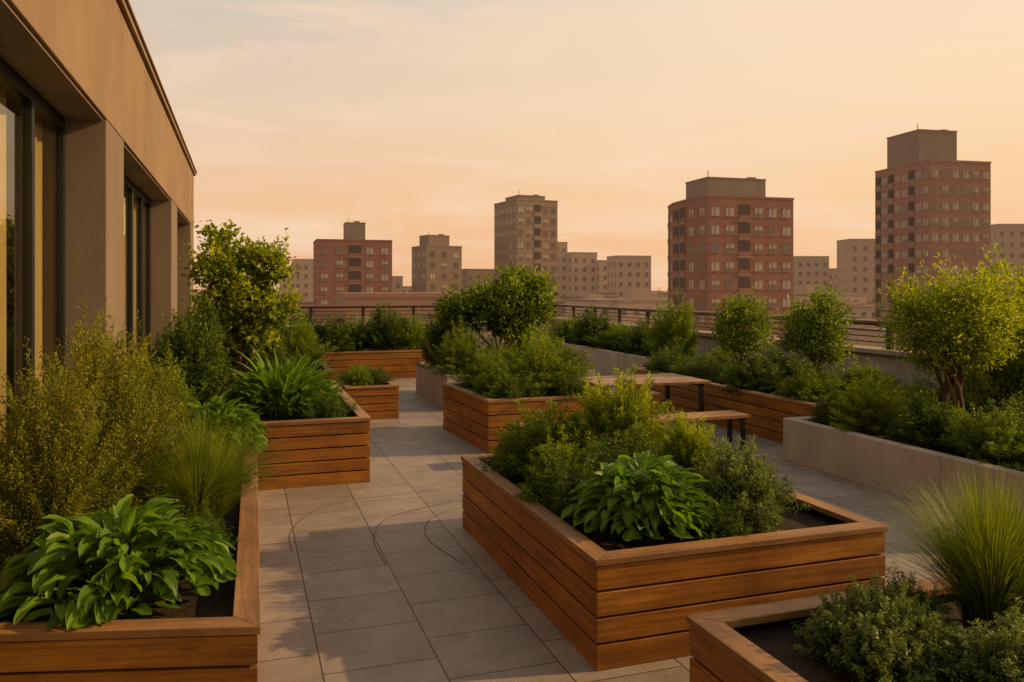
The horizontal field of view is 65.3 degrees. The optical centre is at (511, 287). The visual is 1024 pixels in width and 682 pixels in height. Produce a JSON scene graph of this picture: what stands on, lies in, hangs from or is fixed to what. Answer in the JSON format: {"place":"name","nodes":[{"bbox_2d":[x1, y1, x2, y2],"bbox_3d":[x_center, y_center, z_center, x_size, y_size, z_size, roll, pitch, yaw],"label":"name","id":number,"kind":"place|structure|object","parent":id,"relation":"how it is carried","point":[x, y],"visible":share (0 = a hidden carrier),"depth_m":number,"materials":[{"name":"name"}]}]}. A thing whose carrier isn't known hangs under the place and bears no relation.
{"place":"outdoors","nodes":[
{"label":"outdoors","id":0,"kind":"place"},
{"bbox_2d":[336,292,481,322],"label":"brick building","id":1,"kind":"structure","parent":0,"point":[394,298],"depth_m":66.38,"materials":[{"name":"brown brick"}]},
{"bbox_2d":[411,234,461,291],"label":"grey apartment tower","id":2,"kind":"structure","parent":0,"point":[436,263],"depth_m":223.40,"materials":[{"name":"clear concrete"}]},
{"bbox_2d":[413,251,458,289],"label":"windows","id":3,"kind":"structure","parent":2,"relation":"in","point":[432,253],"depth_m":222.84,"materials":[{"name":"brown glass"}]},
{"bbox_2d":[462,269,493,291],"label":"distant apartment building","id":4,"kind":"structure","parent":0,"point":[468,275],"depth_m":241.64,"materials":[{"name":"beige concrete"}]},
{"bbox_2d":[0,352,1014,681],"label":"terrace paving","id":5,"kind":"structure","parent":0,"point":[390,570],"depth_m":5.67,"materials":[{"name":"grey tile"}]},
{"bbox_2d":[0,59,150,574],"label":"window frames","id":6,"kind":"structure","parent":5,"relation":"on","point":[32,102],"depth_m":6.25,"materials":[{"name":"black metal"}]},
{"bbox_2d":[124,185,147,382],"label":"window panes","id":7,"kind":"object","parent":6,"relation":"in","point":[136,252],"visible":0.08,"depth_m":12.39,"materials":[{"name":"glass"}]},
{"bbox_2d":[6,113,193,496],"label":"columns","id":8,"kind":"structure","parent":5,"relation":"on","point":[94,214],"depth_m":7.40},
{"bbox_2d":[0,0,193,226],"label":"fascia","id":9,"kind":"structure","parent":8,"relation":"on","point":[90,47],"depth_m":7.81,"materials":[{"name":"paint"}]},
{"bbox_2d":[0,0,189,223],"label":"soffit","id":10,"kind":"structure","parent":9,"relation":"attached to","point":[27,57],"depth_m":5.94,"materials":[{"name":"beige paint"}]},
{"bbox_2d":[116,0,196,175],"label":"roof cap","id":11,"kind":"object","parent":9,"relation":"on","point":[125,7],"visible":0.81,"depth_m":10.66,"materials":[{"name":"brown metal"}]},
{"bbox_2d":[0,433,260,681],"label":"wooden planter","id":12,"kind":"object","parent":5,"relation":"on","point":[211,637],"visible":0.32,"depth_m":3.42,"materials":[{"name":"brown wood"}]},
{"bbox_2d":[0,336,147,581],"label":"olive shrub","id":13,"kind":"object","parent":12,"relation":"on","point":[57,482],"visible":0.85,"depth_m":4.21,"materials":[{"name":"green plant"}]},
{"bbox_2d":[0,297,222,537],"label":"olive shrub","id":14,"kind":"object","parent":12,"relation":"on","point":[120,411],"visible":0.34,"depth_m":4.84,"materials":[{"name":"green plant"}]},
{"bbox_2d":[0,494,242,630],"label":"hosta plant","id":15,"kind":"object","parent":12,"relation":"in","point":[112,536],"visible":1,"depth_m":3.71,"materials":[{"name":"green plant"}]},
{"bbox_2d":[56,310,201,480],"bbox_3d":[-2.978,0.868,5.954,1.127,1.394,1.142,0,0,-43],"label":"olive shrub","id":16,"kind":"object","parent":12,"relation":"on","point":[172,400],"visible":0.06,"depth_m":5.93,"materials":[{"name":"green plant"}]},
{"bbox_2d":[130,339,211,439],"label":"leafy shrub","id":17,"kind":"object","parent":12,"relation":"in","point":[189,394],"visible":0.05,"depth_m":7.02,"materials":[{"name":"green plant"}]},
{"bbox_2d":[148,498,239,563],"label":"herb","id":18,"kind":"object","parent":12,"relation":"in","point":[204,511],"visible":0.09,"depth_m":4.53,"materials":[{"name":"green plant"}]},
{"bbox_2d":[102,402,307,529],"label":"ornamental grass","id":19,"kind":"object","parent":12,"relation":"in","point":[218,483],"depth_m":4.92,"materials":[{"name":"green plant"}]},
{"bbox_2d":[169,390,267,457],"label":"hosta plant","id":20,"kind":"object","parent":12,"relation":"in","point":[217,404],"visible":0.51,"depth_m":6.93,"materials":[{"name":"green plant"}]},
{"bbox_2d":[212,381,370,489],"bbox_3d":[-3.208,1.710,9.720,2.444,0.680,3.554,0,0,-19],"label":"wooden planter","id":21,"kind":"object","parent":5,"relation":"on","point":[335,451],"visible":0.32,"depth_m":8.28,"materials":[{"name":"brown wood"}]},
{"bbox_2d":[147,288,243,405],"bbox_3d":[-3.442,0.753,8.542,1.161,1.510,1.254,0,0,-42],"label":"leafy shrub","id":22,"kind":"object","parent":21,"relation":"in","point":[207,376],"visible":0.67,"depth_m":8.54,"materials":[{"name":"green plant"}]},
{"bbox_2d":[173,219,305,382],"bbox_3d":[-3.635,0.270,10.704,1.710,2.392,1.270,0,0,-19],"label":"tree","id":23,"kind":"object","parent":21,"relation":"on","point":[252,290],"visible":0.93,"depth_m":10.58,"materials":[{"name":"green plant"}]},
{"bbox_2d":[240,341,319,377],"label":"leafy shrub","id":24,"kind":"object","parent":21,"relation":"in","point":[281,353],"visible":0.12,"depth_m":10.72,"materials":[{"name":"green plant"}]},
{"bbox_2d":[225,345,346,417],"bbox_3d":[-2.595,1.066,9.093,1.475,0.809,1.696,0,0,-19],"label":"daylily clump","id":25,"kind":"object","parent":21,"relation":"in","point":[277,392],"visible":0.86,"depth_m":8.89,"materials":[{"name":"green plant"}]},
{"bbox_2d":[288,389,357,418],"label":"herb","id":26,"kind":"object","parent":21,"relation":"in","point":[306,412],"visible":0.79,"depth_m":8.79,"materials":[{"name":"green plant"}]},
{"bbox_2d":[229,346,429,379],"bbox_3d":[-3.985,1.735,16.701,5.324,0.630,6.224,0,0,-19],"label":"wooden planter","id":27,"kind":"object","parent":5,"relation":"on","point":[398,364],"visible":0.11,"depth_m":17.90,"materials":[{"name":"brown wood"}]},
{"bbox_2d":[219,310,274,371],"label":"leafy shrub","id":28,"kind":"object","parent":27,"relation":"in","point":[231,353],"visible":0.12,"depth_m":14.12,"materials":[{"name":"green plant"}]},
{"bbox_2d":[252,309,335,369],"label":"leafy shrub","id":29,"kind":"object","parent":27,"relation":"in","point":[294,344],"visible":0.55,"depth_m":13.85,"materials":[{"name":"green plant"}]},
{"bbox_2d":[308,312,360,351],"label":"hedge shrub","id":30,"kind":"object","parent":27,"relation":"in","point":[337,333],"visible":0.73,"depth_m":18.08,"materials":[{"name":"green plant"}]},
{"bbox_2d":[339,310,381,350],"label":"hedge shrub","id":31,"kind":"object","parent":27,"relation":"in","point":[356,332],"visible":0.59,"depth_m":18.50,"materials":[{"name":"green plant"}]},
{"bbox_2d":[359,300,419,350],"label":"hedge shrub","id":32,"kind":"object","parent":27,"relation":"on","point":[391,334],"visible":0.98,"depth_m":18.46,"materials":[{"name":"green plant"}]},
{"bbox_2d":[396,307,429,349],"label":"hedge shrub","id":33,"kind":"object","parent":27,"relation":"in","point":[420,331],"visible":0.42,"depth_m":18.96,"materials":[{"name":"green plant"}]},
{"bbox_2d":[336,378,399,419],"bbox_3d":[-2.362,1.790,13.006,0.844,0.520,1.264,0,0,-19],"label":"wooden planter","id":34,"kind":"object","parent":5,"relation":"on","point":[377,401],"visible":0.52,"depth_m":12.45,"materials":[{"name":"brown wood"}]},
{"bbox_2d":[338,364,378,386],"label":"herb","id":35,"kind":"object","parent":34,"relation":"in","point":[361,378],"visible":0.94,"depth_m":12.65,"materials":[{"name":"green plant"}]},
{"bbox_2d":[416,362,595,408],"bbox_3d":[-0.201,1.755,14.862,2.700,0.590,2.500,0,0,-19],"label":"concrete planter","id":36,"kind":"object","parent":5,"relation":"on","point":[429,387],"visible":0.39,"depth_m":14.26,"materials":[{"name":"concrete"}]},
{"bbox_2d":[416,311,480,369],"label":"leafy shrub","id":37,"kind":"object","parent":36,"relation":"on","point":[433,335],"visible":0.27,"depth_m":14.65,"materials":[{"name":"green plant"}]},
{"bbox_2d":[427,315,503,376],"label":"leafy shrub","id":38,"kind":"object","parent":36,"relation":"in","point":[457,359],"visible":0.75,"depth_m":13.63,"materials":[{"name":"green plant"}]},
{"bbox_2d":[418,260,561,351],"bbox_3d":[-0.387,0.519,14.662,2.676,2.068,1.581,0,0,-19],"label":"tree","id":39,"kind":"object","parent":36,"relation":"on","point":[512,301],"visible":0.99,"depth_m":14.38,"materials":[{"name":"green plant"}]},
{"bbox_2d":[442,382,660,452],"bbox_3d":[0.475,1.720,11.096,2.484,0.660,1.994,0,0,-19],"label":"wooden planter","id":40,"kind":"object","parent":5,"relation":"on","point":[472,418],"visible":0.37,"depth_m":10.20,"materials":[{"name":"brown wood"}]},
{"bbox_2d":[445,345,510,389],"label":"leafy shrub","id":41,"kind":"object","parent":40,"relation":"in","point":[483,363],"visible":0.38,"depth_m":11.28,"materials":[{"name":"green plant"}]},
{"bbox_2d":[468,354,540,398],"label":"leafy shrub","id":42,"kind":"object","parent":40,"relation":"in","point":[485,382],"visible":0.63,"depth_m":10.46,"materials":[{"name":"green plant"}]},
{"bbox_2d":[478,371,550,405],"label":"herb","id":43,"kind":"object","parent":40,"relation":"in","point":[519,391],"visible":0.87,"depth_m":10.23,"materials":[{"name":"green plant"}]},
{"bbox_2d":[505,321,597,396],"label":"feathery shrub","id":44,"kind":"object","parent":40,"relation":"in","point":[546,364],"visible":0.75,"depth_m":10.77,"materials":[{"name":"green plant"}]},
{"bbox_2d":[547,369,595,401],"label":"herb","id":45,"kind":"object","parent":40,"relation":"in","point":[572,383],"visible":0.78,"depth_m":10.45,"materials":[{"name":"green plant"}]},
{"bbox_2d":[219,317,1009,406],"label":"parapet wall","id":46,"kind":"structure","parent":5,"relation":"on","point":[883,359],"depth_m":13.09,"materials":[{"name":"concrete"}]},
{"bbox_2d":[195,304,932,349],"bbox_3d":[0.615,0.805,10.573,11.710,0.550,29.450,0,0,-19],"label":"roof railing","id":47,"kind":"object","parent":46,"relation":"on","point":[649,310],"visible":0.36,"depth_m":21.75,"materials":[{"name":"brown metal"}]},
{"bbox_2d":[509,410,750,450],"bbox_3d":[1.485,1.823,9.742,3.070,0.455,0.390,0,0,-19],"label":"garden bench","id":48,"kind":"object","parent":5,"relation":"on","point":[729,415],"visible":0.3,"depth_m":10.04,"materials":[{"name":"brown wood"}]},
{"bbox_2d":[559,342,718,375],"bbox_3d":[2.656,1.750,19.147,1.450,0.600,7.400,0,0,-19],"label":"concrete planter","id":49,"kind":"object","parent":5,"relation":"on","point":[607,360],"visible":0.16,"depth_m":18.18,"materials":[{"name":"concrete"}]},
{"bbox_2d":[545,311,578,343],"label":"leafy shrub","id":50,"kind":"object","parent":49,"relation":"in","point":[563,331],"visible":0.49,"depth_m":21.67,"materials":[{"name":"green plant"}]},
{"bbox_2d":[564,303,614,347],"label":"leafy shrub","id":51,"kind":"object","parent":49,"relation":"in","point":[589,327],"visible":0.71,"depth_m":20.36,"materials":[{"name":"green plant"}]},
{"bbox_2d":[581,317,630,351],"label":"leafy shrub","id":52,"kind":"object","parent":49,"relation":"in","point":[615,332],"visible":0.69,"depth_m":19.06,"materials":[{"name":"green plant"}]},
{"bbox_2d":[612,316,658,356],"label":"leafy shrub","id":53,"kind":"object","parent":49,"relation":"in","point":[634,342],"visible":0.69,"depth_m":17.68,"materials":[{"name":"green plant"}]},
{"bbox_2d":[641,287,699,358],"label":"leafy shrub","id":54,"kind":"object","parent":49,"relation":"in","point":[669,331],"visible":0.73,"depth_m":16.48,"materials":[{"name":"green plant"}]},
{"bbox_2d":[581,373,710,430],"bbox_3d":[1.856,1.690,11.650,1.710,0.720,1.090,0,0,-19],"label":"outdoor table","id":55,"kind":"object","parent":5,"relation":"on","point":[667,380],"visible":0.55,"depth_m":11.45,"materials":[{"name":"brown wood"}]},
{"bbox_2d":[461,443,887,670],"bbox_3d":[0.927,1.750,5.883,1.954,0.600,2.784,0,0,-19],"label":"wooden planter","id":56,"kind":"object","parent":5,"relation":"on","point":[605,600],"visible":0.58,"depth_m":4.64,"materials":[{"name":"brown wood"}]},
{"bbox_2d":[468,396,609,481],"bbox_3d":[0.334,1.219,6.449,1.038,0.716,1.004,0,0,29],"label":"feathery shrub","id":57,"kind":"object","parent":56,"relation":"in","point":[540,429],"visible":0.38,"depth_m":6.30,"materials":[{"name":"green plant"}]},
{"bbox_2d":[513,453,602,525],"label":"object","id":58,"kind":"object","parent":56,"relation":"in","point":[560,497],"visible":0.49,"depth_m":5.36,"materials":[{"name":"green plant"}]},
{"bbox_2d":[516,434,602,505],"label":"feathery shrub","id":59,"kind":"object","parent":56,"relation":"in","point":[547,454],"visible":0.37,"depth_m":5.70,"materials":[{"name":"green plant"}]},
{"bbox_2d":[557,362,676,457],"bbox_3d":[0.886,1.081,6.455,1.033,0.940,1.076,0,0,17],"label":"feathery shrub","id":60,"kind":"object","parent":56,"relation":"in","point":[623,413],"visible":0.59,"depth_m":6.30,"materials":[{"name":"green plant"}]},
{"bbox_2d":[572,420,678,507],"bbox_3d":[0.803,1.265,5.846,0.972,0.595,1.082,0,0,-3],"label":"herb","id":61,"kind":"object","parent":56,"relation":"in","point":[600,453],"visible":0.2,"depth_m":5.72,"materials":[{"name":"green plant"}]},
{"bbox_2d":[561,450,720,540],"bbox_3d":[0.794,1.288,5.006,0.975,0.525,0.998,0,0,-19],"label":"hosta plant","id":62,"kind":"object","parent":56,"relation":"in","point":[657,484],"visible":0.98,"depth_m":4.82,"materials":[{"name":"green plant"}]},
{"bbox_2d":[650,406,724,482],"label":"feathery shrub","id":63,"kind":"object","parent":56,"relation":"in","point":[687,445],"visible":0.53,"depth_m":5.83,"materials":[{"name":"green plant"}]},
{"bbox_2d":[687,491,758,540],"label":"herb","id":64,"kind":"object","parent":56,"relation":"in","point":[726,526],"visible":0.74,"depth_m":4.80,"materials":[{"name":"green plant"}]},
{"bbox_2d":[684,427,810,535],"bbox_3d":[1.522,1.247,5.233,0.819,0.633,0.906,0,0,-19],"label":"sage herb","id":65,"kind":"object","parent":56,"relation":"in","point":[749,485],"visible":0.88,"depth_m":5.10,"materials":[{"name":"green plant"}]},
{"bbox_2d":[633,366,950,443],"bbox_3d":[4.217,1.750,12.630,2.674,0.600,4.774,0,0,-19],"label":"wooden planter","id":66,"kind":"object","parent":5,"relation":"on","point":[767,412],"visible":0.14,"depth_m":11.27,"materials":[{"name":"brown wood"}]},
{"bbox_2d":[641,345,698,373],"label":"leafy shrub","id":67,"kind":"object","parent":66,"relation":"in","point":[662,363],"visible":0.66,"depth_m":13.89,"materials":[{"name":"green plant"}]},
{"bbox_2d":[667,350,736,383],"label":"leafy shrub","id":68,"kind":"object","parent":66,"relation":"in","point":[709,370],"visible":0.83,"depth_m":12.95,"materials":[{"name":"green plant"}]},
{"bbox_2d":[703,285,779,365],"bbox_3d":[3.618,0.753,12.487,1.217,1.596,1.112,0,0,-19],"label":"rounded tree","id":69,"kind":"object","parent":66,"relation":"on","point":[733,334],"visible":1,"depth_m":12.39,"materials":[{"name":"green plant"}]},
{"bbox_2d":[717,353,790,394],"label":"leafy shrub","id":70,"kind":"object","parent":66,"relation":"in","point":[758,377],"visible":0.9,"depth_m":11.53,"materials":[{"name":"green plant"}]},
{"bbox_2d":[763,352,836,385],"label":"leafy shrub","id":71,"kind":"object","parent":66,"relation":"in","point":[790,367],"visible":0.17,"depth_m":11.83,"materials":[{"name":"green plant"}]},
{"bbox_2d":[770,359,848,402],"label":"leafy shrub","id":72,"kind":"object","parent":66,"relation":"in","point":[812,387],"visible":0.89,"depth_m":10.45,"materials":[{"name":"green plant"}]},
{"bbox_2d":[766,281,861,376],"bbox_3d":[4.231,0.723,11.065,1.198,1.658,1.303,0,0,-43],"label":"rounded tree","id":73,"kind":"object","parent":66,"relation":"on","point":[805,332],"visible":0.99,"depth_m":10.88,"materials":[{"name":"green plant"}]},
{"bbox_2d":[824,355,915,395],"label":"leafy shrub","id":74,"kind":"object","parent":66,"relation":"in","point":[853,373],"visible":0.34,"depth_m":10.88,"materials":[{"name":"green plant"}]},
{"bbox_2d":[686,577,1016,681],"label":"wooden planter","id":75,"kind":"object","parent":5,"relation":"on","point":[753,643],"visible":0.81,"depth_m":3.42,"materials":[{"name":"brown wood"}]},
{"bbox_2d":[790,572,979,681],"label":"sage herb","id":76,"kind":"object","parent":75,"relation":"in","point":[861,636],"visible":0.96,"depth_m":3.13,"materials":[{"name":"green plant"}]},
{"bbox_2d":[850,561,952,625],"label":"herb","id":77,"kind":"object","parent":75,"relation":"in","point":[921,597],"visible":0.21,"depth_m":3.62,"materials":[{"name":"green plant"}]},
{"bbox_2d":[843,456,1023,631],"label":"ornamental grass","id":78,"kind":"object","parent":75,"relation":"in","point":[984,565],"depth_m":3.53,"materials":[{"name":"green plant"}]},
{"bbox_2d":[926,596,1023,681],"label":"sage herb","id":79,"kind":"object","parent":75,"relation":"in","point":[997,655],"visible":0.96,"depth_m":2.98,"materials":[{"name":"green plant"}]},
{"bbox_2d":[783,406,1023,522],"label":"concrete planter","id":80,"kind":"object","parent":5,"relation":"on","point":[884,462],"visible":0.62,"depth_m":8.01,"materials":[{"name":"concrete"}]},
{"bbox_2d":[809,387,859,426],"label":"leafy shrub","id":81,"kind":"object","parent":80,"relation":"on","point":[822,408],"visible":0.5,"depth_m":9.35,"materials":[{"name":"green plant"}]},
{"bbox_2d":[828,368,920,436],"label":"leafy shrub","id":82,"kind":"object","parent":80,"relation":"in","point":[866,406],"visible":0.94,"depth_m":8.74,"materials":[{"name":"green plant"}]},
{"bbox_2d":[848,373,937,427],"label":"leafy shrub","id":83,"kind":"object","parent":80,"relation":"in","point":[908,387],"visible":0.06,"depth_m":9.45,"materials":[{"name":"green plant"}]},
{"bbox_2d":[884,388,971,453],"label":"leafy shrub","id":84,"kind":"object","parent":80,"relation":"in","point":[923,425],"visible":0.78,"depth_m":8.00,"materials":[{"name":"green plant"}]},
{"bbox_2d":[894,371,993,422],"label":"leafy shrub","id":85,"kind":"object","parent":80,"relation":"on","point":[939,394],"visible":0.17,"depth_m":9.57,"materials":[{"name":"green plant"}]},
{"bbox_2d":[872,253,1023,431],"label":"tree","id":86,"kind":"object","parent":80,"relation":"on","point":[950,342],"visible":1,"depth_m":8.46,"materials":[{"name":"green plant"}]},
{"bbox_2d":[929,397,1023,468],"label":"leafy shrub","id":87,"kind":"object","parent":80,"relation":"in","point":[989,440],"visible":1,"depth_m":7.34,"materials":[{"name":"green plant"}]},
{"bbox_2d":[940,242,1023,417],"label":"feathery shrub","id":88,"kind":"object","parent":80,"relation":"on","point":[1009,378],"visible":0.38,"depth_m":9.32,"materials":[{"name":"green plant"}]},
{"bbox_3d":[-6.168,0.385,6.413,4.400,3.890,28.090,0,0,-19],"label":"interior room","id":89,"kind":"object","parent":5,"relation":"on","visible":0},
{"bbox_2d":[0,86,42,553],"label":"curtains","id":90,"kind":"object","parent":89,"relation":"attached to","point":[38,233],"visible":0.02,"depth_m":7.00,"materials":[{"name":"fabric"}]},
{"bbox_2d":[129,0,1023,291],"label":"sky","id":91,"kind":"structure","parent":0,"point":[407,120],"materials":[{"name":"orange"}]},
{"bbox_2d":[606,255,650,297],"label":"distant apartment building","id":92,"kind":"structure","parent":0,"point":[627,271],"depth_m":241.45,"materials":[{"name":"beige concrete"}]},
{"bbox_2d":[667,177,793,337],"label":"curved brick tower","id":93,"kind":"structure","parent":0,"point":[728,236],"depth_m":133.04,"materials":[{"name":"brown brick"}]},
{"bbox_2d":[667,204,790,336],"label":"windows","id":94,"kind":"structure","parent":93,"relation":"in","point":[743,210],"depth_m":132.71,"materials":[{"name":"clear glass"}]},
{"bbox_2d":[793,256,828,292],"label":"distant apartment building","id":95,"kind":"structure","parent":0,"point":[810,269],"depth_m":260.46,"materials":[{"name":"beige concrete"}]},
{"label":"ground","id":96,"kind":"structure","parent":0,"visible":0},
{"bbox_2d":[292,259,313,300],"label":"distant apartment building","id":97,"kind":"structure","parent":96,"relation":"on","point":[305,280],"depth_m":261.19,"materials":[{"name":"beige concrete"}]},
{"bbox_2d":[313,221,392,323],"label":"brick apartment tower","id":98,"kind":"structure","parent":96,"relation":"on","point":[353,260],"depth_m":182.31,"materials":[{"name":"red brick"}]},
{"bbox_2d":[313,245,388,320],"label":"windows","id":99,"kind":"structure","parent":98,"relation":"in","point":[354,250],"depth_m":182.28,"materials":[{"name":"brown glass"}]},
{"bbox_2d":[494,195,557,299],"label":"tan apartment tower","id":100,"kind":"structure","parent":96,"relation":"on","point":[526,230],"depth_m":203.24,"materials":[{"name":"brown concrete"}]},
{"bbox_2d":[494,205,555,291],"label":"windows","id":101,"kind":"structure","parent":100,"relation":"in","point":[537,208],"depth_m":202.70,"materials":[{"name":"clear glass"}]},
{"bbox_2d":[558,242,567,298],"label":"distant apartment building","id":102,"kind":"structure","parent":96,"relation":"on","point":[562,263],"depth_m":261.96,"materials":[{"name":"beige concrete"}]},
{"bbox_2d":[567,252,596,295],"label":"distant apartment building","id":103,"kind":"structure","parent":96,"relation":"on","point":[581,271],"depth_m":261.17,"materials":[{"name":"beige concrete"}]},
{"bbox_2d":[194,284,1023,350],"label":"city blocks","id":104,"kind":"structure","parent":96,"relation":"on","point":[864,309],"depth_m":172.15,"materials":[{"name":"brown concrete"}]},
{"bbox_2d":[836,239,874,300],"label":"distant apartment building","id":105,"kind":"structure","parent":96,"relation":"on","point":[856,265],"depth_m":230.08,"materials":[{"name":"beige concrete"}]},
{"bbox_2d":[875,124,990,326],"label":"tall brick tower","id":106,"kind":"structure","parent":96,"relation":"on","point":[932,196],"depth_m":152.78,"materials":[{"name":"brown brick"}]},
{"bbox_2d":[875,169,988,326],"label":"windows","id":107,"kind":"structure","parent":106,"relation":"in","point":[934,171],"depth_m":154.28,"materials":[{"name":"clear glass"}]},
{"bbox_2d":[991,224,1023,298],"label":"distant apartment building","id":108,"kind":"structure","parent":96,"relation":"on","point":[1009,238],"depth_m":220.04,"materials":[{"name":"beige concrete"}]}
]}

